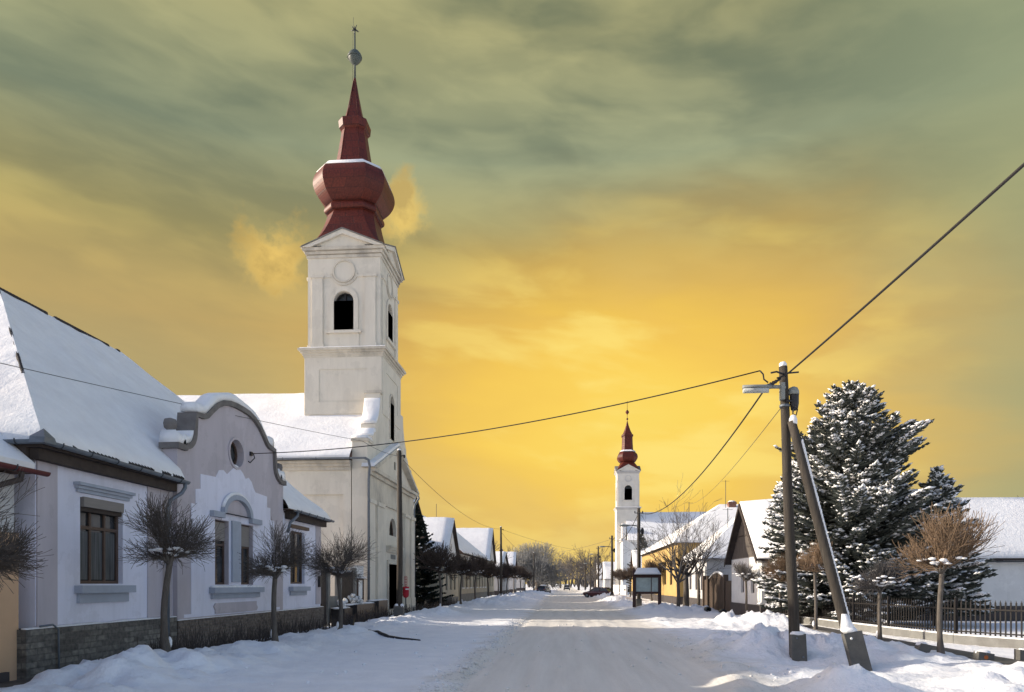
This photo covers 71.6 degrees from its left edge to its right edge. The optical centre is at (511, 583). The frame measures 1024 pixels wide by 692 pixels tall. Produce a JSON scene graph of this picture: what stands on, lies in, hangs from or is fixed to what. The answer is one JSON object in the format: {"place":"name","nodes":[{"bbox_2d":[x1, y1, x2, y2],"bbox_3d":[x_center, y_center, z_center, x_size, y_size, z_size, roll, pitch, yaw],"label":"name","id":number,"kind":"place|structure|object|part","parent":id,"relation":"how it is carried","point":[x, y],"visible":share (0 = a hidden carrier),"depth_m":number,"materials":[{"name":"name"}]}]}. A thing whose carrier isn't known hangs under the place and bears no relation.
{"place":"outdoors","nodes":[
{"label":"outdoors","id":0,"kind":"place"},
{"bbox_2d":[0,678,32,687],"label":"pavement","id":1,"kind":"structure","parent":0,"point":[12,683],"depth_m":14.06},
{"bbox_2d":[0,584,1023,691],"bbox_3d":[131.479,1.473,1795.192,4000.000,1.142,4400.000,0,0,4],"label":"ground","id":2,"kind":"structure","parent":0,"point":[291,662],"depth_m":16.71,"materials":[{"name":"white snow"}]},
{"bbox_2d":[0,434,50,682],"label":"peach house","id":3,"kind":"structure","parent":2,"relation":"on","point":[13,459],"depth_m":14.42,"materials":[{"name":"paint"}]},
{"bbox_2d":[0,466,51,593],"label":"globe tree","id":4,"kind":"object","parent":2,"relation":"on","point":[12,553],"visible":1,"depth_m":11.04,"materials":[{"name":"brown plant"}]},
{"bbox_2d":[0,287,334,679],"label":"long house","id":5,"kind":"structure","parent":2,"relation":"on","point":[105,456],"depth_m":19.42,"materials":[{"name":"white paint"}]},
{"bbox_2d":[73,481,135,602],"bbox_3d":[-9.953,-0.945,17.298,0.380,2.790,2.110,0,0,4],"label":"window","id":6,"kind":"structure","parent":5,"relation":"in","point":[98,527],"depth_m":17.28,"materials":[{"name":"brown glass"}]},
{"bbox_2d":[289,524,310,594],"bbox_3d":[-9.025,-0.980,29.964,0.380,2.920,2.050,0,0,4],"label":"window","id":7,"kind":"structure","parent":5,"relation":"in","point":[295,578],"depth_m":30.13,"materials":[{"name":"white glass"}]},
{"bbox_2d":[115,491,225,651],"bbox_3d":[-7.687,-0.175,16.141,2.360,4.031,2.308,0,0,35],"label":"globe tree","id":8,"kind":"object","parent":2,"relation":"on","point":[169,554],"visible":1,"depth_m":15.96,"materials":[{"name":"brown plant"}]},
{"bbox_2d":[237,517,317,641],"bbox_3d":[-6.884,0.009,20.872,2.271,3.919,2.313,0,0,-39],"label":"globe tree","id":9,"kind":"object","parent":2,"relation":"on","point":[276,570],"visible":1,"depth_m":20.72,"materials":[{"name":"brown plant"}]},
{"bbox_2d":[137,597,457,649],"bbox_3d":[-7.267,1.502,39.153,2.348,1.116,46.375,0,0,4],"label":"hedge","id":10,"kind":"object","parent":2,"relation":"on","point":[221,640],"visible":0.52,"depth_m":22.76,"materials":[{"name":"brown plant"}]},
{"bbox_2d":[177,25,419,613],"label":"church","id":11,"kind":"structure","parent":2,"relation":"on","point":[354,372],"depth_m":43.77,"materials":[{"name":"paint"}]},
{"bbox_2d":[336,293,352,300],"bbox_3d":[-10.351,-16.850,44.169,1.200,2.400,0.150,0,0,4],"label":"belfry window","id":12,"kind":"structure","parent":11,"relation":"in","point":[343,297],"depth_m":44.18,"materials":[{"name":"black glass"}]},
{"bbox_2d":[389,522,392,535],"bbox_3d":[-8.026,-3.675,46.210,0.120,1.150,1.900,0,0,4],"label":"lunette window","id":13,"kind":"structure","parent":11,"relation":"in","point":[391,527],"depth_m":46.81,"materials":[{"name":"black glass"}]},
{"bbox_2d":[389,394,394,441],"bbox_3d":[-7.765,-10.775,45.940,0.060,2.970,1.270,0,0,4],"label":"stair window","id":14,"kind":"structure","parent":11,"relation":"in","point":[392,406],"depth_m":45.95,"materials":[{"name":"black glass"}]},
{"bbox_2d":[386,545,403,608],"bbox_3d":[-7.587,-0.395,46.178,0.320,4.010,3.600,0,0,4],"label":"door","id":15,"kind":"structure","parent":11,"relation":"in","point":[391,565],"depth_m":45.39,"materials":[{"name":"wood"}]},
{"bbox_2d":[320,568,356,625],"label":"dark yard gate","id":16,"kind":"structure","parent":2,"relation":"on","point":[328,602],"depth_m":34.59,"materials":[{"name":"concrete"}]},
{"bbox_2d":[300,526,377,629],"bbox_3d":[-6.444,-0.085,26.428,3.130,4.250,2.993,0,0,-24],"label":"globe tree","id":17,"kind":"object","parent":2,"relation":"on","point":[337,568],"visible":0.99,"depth_m":26.29,"materials":[{"name":"brown plant"}]},
{"bbox_2d":[331,599,387,625],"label":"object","id":18,"kind":"object","parent":2,"relation":"on","point":[356,608],"visible":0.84,"depth_m":36.22,"materials":[{"name":"stone"}]},
{"bbox_2d":[337,598,347,606],"bbox_3d":[-8.125,0.913,34.082,0.515,0.489,0.514,0,0,4],"label":"bouquet","id":19,"kind":"object","parent":18,"relation":"on","point":[345,600],"visible":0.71,"depth_m":33.95,"materials":[{"name":"white"}]},
{"bbox_2d":[347,594,357,603],"bbox_3d":[-8.015,0.817,35.680,0.528,0.665,0.521,0,0,4],"label":"bouquet","id":20,"kind":"object","parent":18,"relation":"on","point":[352,599],"visible":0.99,"depth_m":35.61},
{"bbox_2d":[355,596,362,603],"bbox_3d":[-7.912,0.883,36.559,0.462,0.533,0.484,0,0,-18],"label":"bouquet","id":21,"kind":"object","parent":18,"relation":"on","point":[360,600],"visible":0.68,"depth_m":36.48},
{"bbox_2d":[353,565,366,602],"bbox_3d":[-8.346,0.550,39.039,0.350,3.100,1.750,0,0,4],"label":"display case","id":22,"kind":"object","parent":2,"relation":"on","point":[360,590],"visible":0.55,"depth_m":39.18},
{"bbox_2d":[350,619,420,640],"bbox_3d":[-4.853,1.639,25.581,0.539,0.515,6.004,0,0,-33],"label":"drain hose","id":23,"kind":"object","parent":2,"relation":"on","point":[352,621],"visible":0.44,"depth_m":24.60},
{"bbox_2d":[394,449,404,616],"bbox_3d":[-5.784,-2.458,36.715,0.574,9.063,0.422,0,0,4],"label":"utility pole","id":24,"kind":"object","parent":2,"relation":"on","point":[399,608],"visible":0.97,"depth_m":36.61,"materials":[{"name":"brown wood"}]},
{"bbox_2d":[0,363,395,455],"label":"overhead cable","id":25,"kind":"object","parent":24,"relation":"attached to","point":[170,401],"visible":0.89,"depth_m":19.70,"materials":[{"name":"grey metal"}]},
{"bbox_2d":[402,576,408,609],"bbox_3d":[-6.870,0.804,45.016,0.711,2.593,0.455,0,0,4],"label":"red box sign","id":26,"kind":"object","parent":2,"relation":"on","point":[405,595],"visible":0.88,"depth_m":44.87,"materials":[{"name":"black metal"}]},
{"bbox_2d":[414,497,428,586],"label":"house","id":27,"kind":"structure","parent":2,"relation":"on","point":[418,507],"depth_m":62.89,"materials":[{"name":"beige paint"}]},
{"bbox_2d":[414,503,453,609],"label":"spruce tree","id":28,"kind":"object","parent":2,"relation":"on","point":[423,593],"visible":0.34,"depth_m":54.54,"materials":[{"name":"green plant"}]},
{"bbox_2d":[413,540,462,605],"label":"globe tree","id":29,"kind":"object","parent":2,"relation":"on","point":[437,560],"visible":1,"depth_m":48.53,"materials":[{"name":"brown plant"}]},
{"bbox_2d":[425,596,451,607],"bbox_3d":[-5.968,1.660,58.843,0.200,1.080,12.900,0,0,4],"label":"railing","id":30,"kind":"object","parent":2,"relation":"on","point":[429,600],"visible":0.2,"depth_m":56.29,"materials":[{"name":"black metal"}]},
{"bbox_2d":[422,517,459,603],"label":"house","id":31,"kind":"structure","parent":2,"relation":"on","point":[443,528],"depth_m":68.36,"materials":[{"name":"beige paint"}]},
{"bbox_2d":[422,504,489,600],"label":"house","id":32,"kind":"structure","parent":2,"relation":"on","point":[466,547],"depth_m":85.58,"materials":[{"name":"beige paint"}]},
{"bbox_2d":[449,552,480,603],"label":"globe tree","id":33,"kind":"object","parent":2,"relation":"on","point":[468,567],"visible":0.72,"depth_m":59.16,"materials":[{"name":"brown plant"}]},
{"bbox_2d":[456,528,496,595],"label":"house","id":34,"kind":"structure","parent":2,"relation":"on","point":[481,540],"depth_m":105.29,"materials":[{"name":"beige paint"}]},
{"bbox_2d":[463,552,493,598],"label":"globe tree","id":35,"kind":"object","parent":2,"relation":"on","point":[483,562],"visible":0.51,"depth_m":69.14,"materials":[{"name":"brown plant"}]},
{"bbox_2d":[477,560,498,595],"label":"globe tree","id":36,"kind":"object","parent":2,"relation":"on","point":[493,571],"visible":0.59,"depth_m":79.07,"materials":[{"name":"brown plant"}]},
{"bbox_2d":[499,526,503,595],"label":"utility pole","id":37,"kind":"object","parent":2,"relation":"on","point":[501,529],"visible":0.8,"depth_m":77.69,"materials":[{"name":"concrete"}]},
{"bbox_2d":[403,460,495,528],"bbox_3d":[-3.427,-5.845,57.253,0.023,1.134,41.326,0,0,6],"label":"overhead cable","id":38,"kind":"object","parent":37,"relation":"attached to","point":[437,493],"visible":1,"depth_m":43.53,"materials":[{"name":"grey metal"}]},
{"bbox_2d":[494,551,509,594],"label":"house","id":39,"kind":"structure","parent":2,"relation":"on","point":[504,557],"depth_m":126.38,"materials":[{"name":"paint"}]},
{"bbox_2d":[495,563,510,594],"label":"globe tree","id":40,"kind":"object","parent":2,"relation":"on","point":[505,574],"visible":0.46,"depth_m":89.92,"materials":[{"name":"brown plant"}]},
{"bbox_2d":[499,549,516,592],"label":"house","id":41,"kind":"structure","parent":2,"relation":"on","point":[512,560],"depth_m":155.31,"materials":[{"name":"paint"}]},
{"bbox_2d":[502,562,521,593],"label":"globe tree","id":42,"kind":"object","parent":2,"relation":"on","point":[511,569],"visible":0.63,"depth_m":102.83,"materials":[{"name":"brown plant"}]},
{"bbox_2d":[508,565,525,592],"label":"globe tree","id":43,"kind":"object","parent":2,"relation":"on","point":[518,569],"visible":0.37,"depth_m":114.09,"materials":[{"name":"brown plant"}]},
{"bbox_2d":[516,576,524,590],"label":"house","id":44,"kind":"structure","parent":2,"relation":"on","point":[518,585],"depth_m":200.40,"materials":[{"name":"paint"}]},
{"bbox_2d":[516,565,527,591],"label":"globe tree","id":45,"kind":"object","parent":2,"relation":"on","point":[523,574],"visible":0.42,"depth_m":126.00,"materials":[{"name":"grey plant"}]},
{"bbox_2d":[521,568,532,590],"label":"globe tree","id":46,"kind":"object","parent":2,"relation":"on","point":[529,576],"visible":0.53,"depth_m":138.89,"materials":[{"name":"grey plant"}]},
{"bbox_2d":[244,619,819,691],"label":"ice clods","id":47,"kind":"object","parent":2,"relation":"on","point":[490,660],"visible":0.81,"depth_m":15.85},
{"bbox_2d":[533,552,534,590],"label":"utility pole","id":48,"kind":"object","parent":2,"relation":"on","point":[533,573],"visible":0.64,"depth_m":131.97,"materials":[{"name":"concrete"}]},
{"bbox_2d":[509,541,567,589],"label":"bare tree","id":49,"kind":"object","parent":2,"relation":"on","point":[545,570],"visible":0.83,"depth_m":165.57,"materials":[{"name":"grey plant"}]},
{"bbox_2d":[537,585,550,592],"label":"parked car","id":50,"kind":"object","parent":2,"relation":"on","point":[545,588],"visible":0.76,"depth_m":126.50,"materials":[{"name":"grey paint"}]},
{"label":"windows","id":51,"kind":"part","parent":50,"relation":"part of","materials":[{"name":"black glass"}]},
{"bbox_2d":[526,567,594,587],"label":"wood","id":52,"kind":"object","parent":2,"relation":"on","point":[582,583],"visible":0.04,"depth_m":357.98,"materials":[{"name":"brown plant"}]},
{"bbox_2d":[557,557,578,586],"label":"bare tree","id":53,"kind":"object","parent":2,"relation":"on","point":[568,578],"visible":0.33,"depth_m":260.59,"materials":[{"name":"brown plant"}]},
{"bbox_2d":[555,550,596,589],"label":"bare tree","id":54,"kind":"object","parent":2,"relation":"on","point":[576,579],"visible":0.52,"depth_m":204.04,"materials":[{"name":"brown plant"}]},
{"bbox_2d":[565,553,601,588],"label":"bare tree","id":55,"kind":"object","parent":2,"relation":"on","point":[584,570],"visible":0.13,"depth_m":248.76,"materials":[{"name":"brown plant"}]},
{"bbox_2d":[580,562,586,589],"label":"utility pole","id":56,"kind":"object","parent":2,"relation":"on","point":[585,576],"visible":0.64,"depth_m":181.00,"materials":[{"name":"concrete"}]},
{"bbox_2d":[583,557,591,590],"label":"utility pole","id":57,"kind":"object","parent":2,"relation":"on","point":[590,572],"visible":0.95,"depth_m":145.09,"materials":[{"name":"wood"}]},
{"bbox_2d":[568,547,614,586],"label":"bare tree","id":58,"kind":"object","parent":2,"relation":"on","point":[594,579],"visible":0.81,"depth_m":193.76,"materials":[{"name":"brown plant"}]},
{"bbox_2d":[590,546,600,586],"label":"utility pole","id":59,"kind":"object","parent":2,"relation":"on","point":[598,548],"visible":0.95,"depth_m":112.20,"materials":[{"name":"wood"}]},
{"bbox_2d":[583,587,613,596],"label":"parked car","id":60,"kind":"object","parent":2,"relation":"on","point":[594,591],"visible":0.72,"depth_m":97.70,"materials":[{"name":"red paint"}]},
{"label":"windows","id":61,"kind":"part","parent":60,"relation":"part of","materials":[{"name":"black glass"}]},
{"bbox_2d":[595,563,602,586],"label":"house","id":62,"kind":"structure","parent":2,"relation":"on","point":[600,581],"depth_m":213.66,"materials":[{"name":"white paint"}]},
{"bbox_2d":[599,535,614,595],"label":"utility pole","id":63,"kind":"object","parent":2,"relation":"on","point":[612,551],"visible":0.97,"depth_m":79.29,"materials":[{"name":"concrete"}]},
{"bbox_2d":[601,562,614,588],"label":"house","id":64,"kind":"structure","parent":2,"relation":"on","point":[606,573],"depth_m":186.34,"materials":[{"name":"white paint"}]},
{"bbox_2d":[610,568,626,593],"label":"globe tree","id":65,"kind":"object","parent":2,"relation":"on","point":[616,574],"visible":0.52,"depth_m":118.88,"materials":[{"name":"brown plant"}]},
{"bbox_2d":[613,585,627,594],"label":"garden wall","id":66,"kind":"structure","parent":2,"relation":"on","point":[622,588],"depth_m":130.00,"materials":[{"name":"white paint"}]},
{"bbox_2d":[618,565,636,596],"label":"globe tree","id":67,"kind":"object","parent":2,"relation":"on","point":[627,573],"visible":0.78,"depth_m":98.71,"materials":[{"name":"brown plant"}]},
{"bbox_2d":[619,508,643,606],"bbox_3d":[8.573,-1.726,50.976,1.819,7.401,0.320,0,0,0],"label":"utility pole","id":68,"kind":"object","parent":2,"relation":"on","point":[639,599],"visible":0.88,"depth_m":50.87,"materials":[{"name":"brown wood"}]},
{"bbox_2d":[624,534,647,593],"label":"spruce tree","id":69,"kind":"object","parent":2,"relation":"on","point":[629,562],"visible":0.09,"depth_m":122.44,"materials":[{"name":"green plant"}]},
{"bbox_2d":[630,550,643,595],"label":"house","id":70,"kind":"structure","parent":2,"relation":"on","point":[633,562],"depth_m":111.61,"materials":[{"name":"white paint"}]},
{"bbox_2d":[632,568,661,606],"bbox_3d":[9.322,0.265,49.042,1.990,2.720,0.816,0,0,4],"label":"notice board","id":71,"kind":"object","parent":2,"relation":"on","point":[646,580],"visible":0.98,"depth_m":48.98,"materials":[{"name":"brown wood"}]},
{"bbox_2d":[643,559,665,600],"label":"globe tree","id":72,"kind":"object","parent":2,"relation":"on","point":[650,564],"visible":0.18,"depth_m":74.58,"materials":[{"name":"brown plant"}]},
{"bbox_2d":[614,410,705,588],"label":"church","id":73,"kind":"structure","parent":2,"relation":"on","point":[627,470],"depth_m":163.41,"materials":[{"name":"beige paint"}]},
{"bbox_2d":[616,477,731,606],"bbox_3d":[10.774,-2.711,48.747,8.526,9.630,7.330,0,0,37],"label":"bare tree","id":74,"kind":"object","parent":2,"relation":"on","point":[677,576],"visible":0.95,"depth_m":48.90,"materials":[{"name":"brown plant"}]},
{"bbox_2d":[648,539,708,605],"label":"bare tree","id":75,"kind":"object","parent":2,"relation":"on","point":[686,588],"visible":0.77,"depth_m":50.08,"materials":[{"name":"brown plant"}]},
{"bbox_2d":[641,480,737,604],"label":"house","id":76,"kind":"structure","parent":2,"relation":"on","point":[668,588],"depth_m":72.93,"materials":[{"name":"yellow paint"}]},
{"bbox_2d":[671,511,728,604],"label":"bare tree","id":77,"kind":"object","parent":2,"relation":"on","point":[698,581],"visible":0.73,"depth_m":51.48,"materials":[{"name":"brown plant"}]},
{"bbox_2d":[704,607,711,611],"bbox_3d":[12.701,1.663,46.095,0.340,0.332,0.800,0,0,4],"label":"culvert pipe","id":78,"kind":"object","parent":2,"relation":"on","point":[707,609],"visible":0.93,"depth_m":46.00,"materials":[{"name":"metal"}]},
{"bbox_2d":[683,508,734,605],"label":"house","id":79,"kind":"structure","parent":2,"relation":"on","point":[709,564],"depth_m":56.35,"materials":[{"name":"paint"}]},
{"bbox_2d":[702,571,731,611],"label":"yard gate","id":80,"kind":"structure","parent":2,"relation":"on","point":[717,592],"depth_m":48.84,"materials":[{"name":"brown wood"}]},
{"bbox_2d":[732,561,759,612],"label":"globe tree","id":81,"kind":"object","parent":2,"relation":"on","point":[745,573],"visible":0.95,"depth_m":37.09,"materials":[{"name":"grey plant"}]},
{"bbox_2d":[759,553,797,613],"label":"globe tree","id":82,"kind":"object","parent":2,"relation":"on","point":[771,572],"visible":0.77,"depth_m":32.60,"materials":[{"name":"brown plant"}]},
{"bbox_2d":[760,554,801,577],"bbox_3d":[13.570,0.002,34.762,2.785,4.196,2.836,0,0,-25],"label":"pine bush","id":83,"kind":"object","parent":2,"relation":"on","point":[773,557],"visible":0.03,"depth_m":34.56,"materials":[{"name":"plant"}]},
{"bbox_2d":[758,458,826,620],"bbox_3d":[13.414,-1.990,33.671,3.272,8.180,3.332,0,0,33],"label":"spruce tree","id":84,"kind":"object","parent":2,"relation":"on","point":[776,535],"visible":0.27,"depth_m":33.42,"materials":[{"name":"green plant"}]},
{"bbox_2d":[742,361,872,670],"bbox_3d":[6.997,-1.573,16.846,2.855,7.601,1.005,0,0,26],"label":"utility pole","id":85,"kind":"object","parent":2,"relation":"on","point":[855,647],"visible":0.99,"depth_m":16.98,"materials":[{"name":"grey wood"}]},
{"bbox_2d":[253,370,759,453],"bbox_3d":[-1.601,-4.754,21.060,17.117,0.743,0.029,0,0,28],"label":"overhead cable","id":86,"kind":"object","parent":85,"relation":"attached to","point":[525,422],"visible":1,"depth_m":19.89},
{"bbox_2d":[638,393,762,513],"bbox_3d":[7.561,-4.473,33.961,0.041,1.393,33.963,0,0,5],"label":"overhead cable","id":87,"kind":"object","parent":85,"relation":"attached to","point":[717,453],"visible":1,"depth_m":22.25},
{"bbox_2d":[692,407,781,503],"bbox_3d":[12.327,-6.223,44.978,0.017,3.970,56.991,0,0,12],"label":"overhead cable","id":88,"kind":"object","parent":85,"relation":"attached to","point":[745,452],"visible":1,"depth_m":23.46,"materials":[{"name":"grey metal"}]},
{"bbox_2d":[777,163,1023,378],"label":"overhead cable","id":89,"kind":"object","parent":85,"relation":"attached to","point":[1000,185],"visible":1,"depth_m":10.92,"materials":[{"name":"black rubber"}]},
{"bbox_2d":[796,540,834,629],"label":"globe tree","id":90,"kind":"object","parent":2,"relation":"on","point":[813,565],"visible":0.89,"depth_m":29.08,"materials":[{"name":"brown plant"}]},
{"bbox_2d":[751,379,956,625],"bbox_3d":[15.615,-3.640,32.478,8.606,11.480,8.361,0,0,4],"label":"spruce tree","id":91,"kind":"object","parent":2,"relation":"on","point":[870,504],"visible":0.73,"depth_m":30.87,"materials":[{"name":"green plant"}]},
{"bbox_2d":[724,497,1023,620],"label":"house","id":92,"kind":"structure","parent":2,"relation":"on","point":[746,540],"depth_m":37.34,"materials":[{"name":"white paint"}]},
{"bbox_2d":[767,595,1023,648],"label":"picket fence","id":93,"kind":"object","parent":2,"relation":"on","point":[985,640],"visible":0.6,"depth_m":23.71,"materials":[{"name":"brown paint"}]},
{"bbox_2d":[803,625,1023,664],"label":"footpath","id":94,"kind":"structure","parent":2,"relation":"on","point":[1001,660],"depth_m":20.14,"materials":[{"name":"grey concrete"}]},
{"bbox_2d":[847,557,914,638],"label":"globe tree","id":95,"kind":"object","parent":94,"relation":"on","point":[883,577],"visible":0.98,"depth_m":23.74,"materials":[{"name":"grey plant"}]},
{"bbox_2d":[914,642,932,652],"bbox_3d":[10.336,1.645,17.909,0.440,0.372,0.271,0,0,4],"label":"marker stone","id":96,"kind":"object","parent":2,"relation":"on","point":[925,647],"visible":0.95,"depth_m":17.77,"materials":[{"name":"stone"}]},
{"bbox_2d":[885,501,1004,653],"bbox_3d":[10.942,-0.043,17.821,2.483,4.018,2.755,0,0,-29],"label":"globe tree","id":97,"kind":"object","parent":2,"relation":"on","point":[938,540],"visible":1,"depth_m":17.58,"materials":[{"name":"brown plant"}]},
{"bbox_2d":[893,465,998,625],"bbox_3d":[19.018,-1.590,31.891,4.798,7.380,4.848,0,0,4],"label":"spruce tree","id":98,"kind":"object","parent":2,"relation":"on","point":[961,587],"visible":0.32,"depth_m":30.96,"materials":[{"name":"green plant"}]},
{"bbox_2d":[973,650,994,659],"bbox_3d":[11.553,1.849,17.418,0.400,0.445,0.286,0,0,4],"label":"marker stone","id":99,"kind":"object","parent":2,"relation":"on","point":[982,655],"visible":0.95,"depth_m":17.29,"materials":[{"name":"stone"}]},
{"bbox_2d":[1014,648,1023,660],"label":"marker stone","id":100,"kind":"object","parent":2,"relation":"on","point":[1019,654],"visible":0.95,"depth_m":17.39,"materials":[{"name":"concrete"}]},
{"bbox_2d":[0,0,1023,583],"label":"sky","id":101,"kind":"structure","parent":0,"point":[599,203],"materials":[{"name":"yellow"}]},
{"bbox_2d":[443,584,778,691],"bbox_3d":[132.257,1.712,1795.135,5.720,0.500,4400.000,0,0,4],"label":"road","id":102,"kind":"structure","parent":0,"point":[596,664],"depth_m":17.49,"materials":[{"name":"white snow"}]}
]}

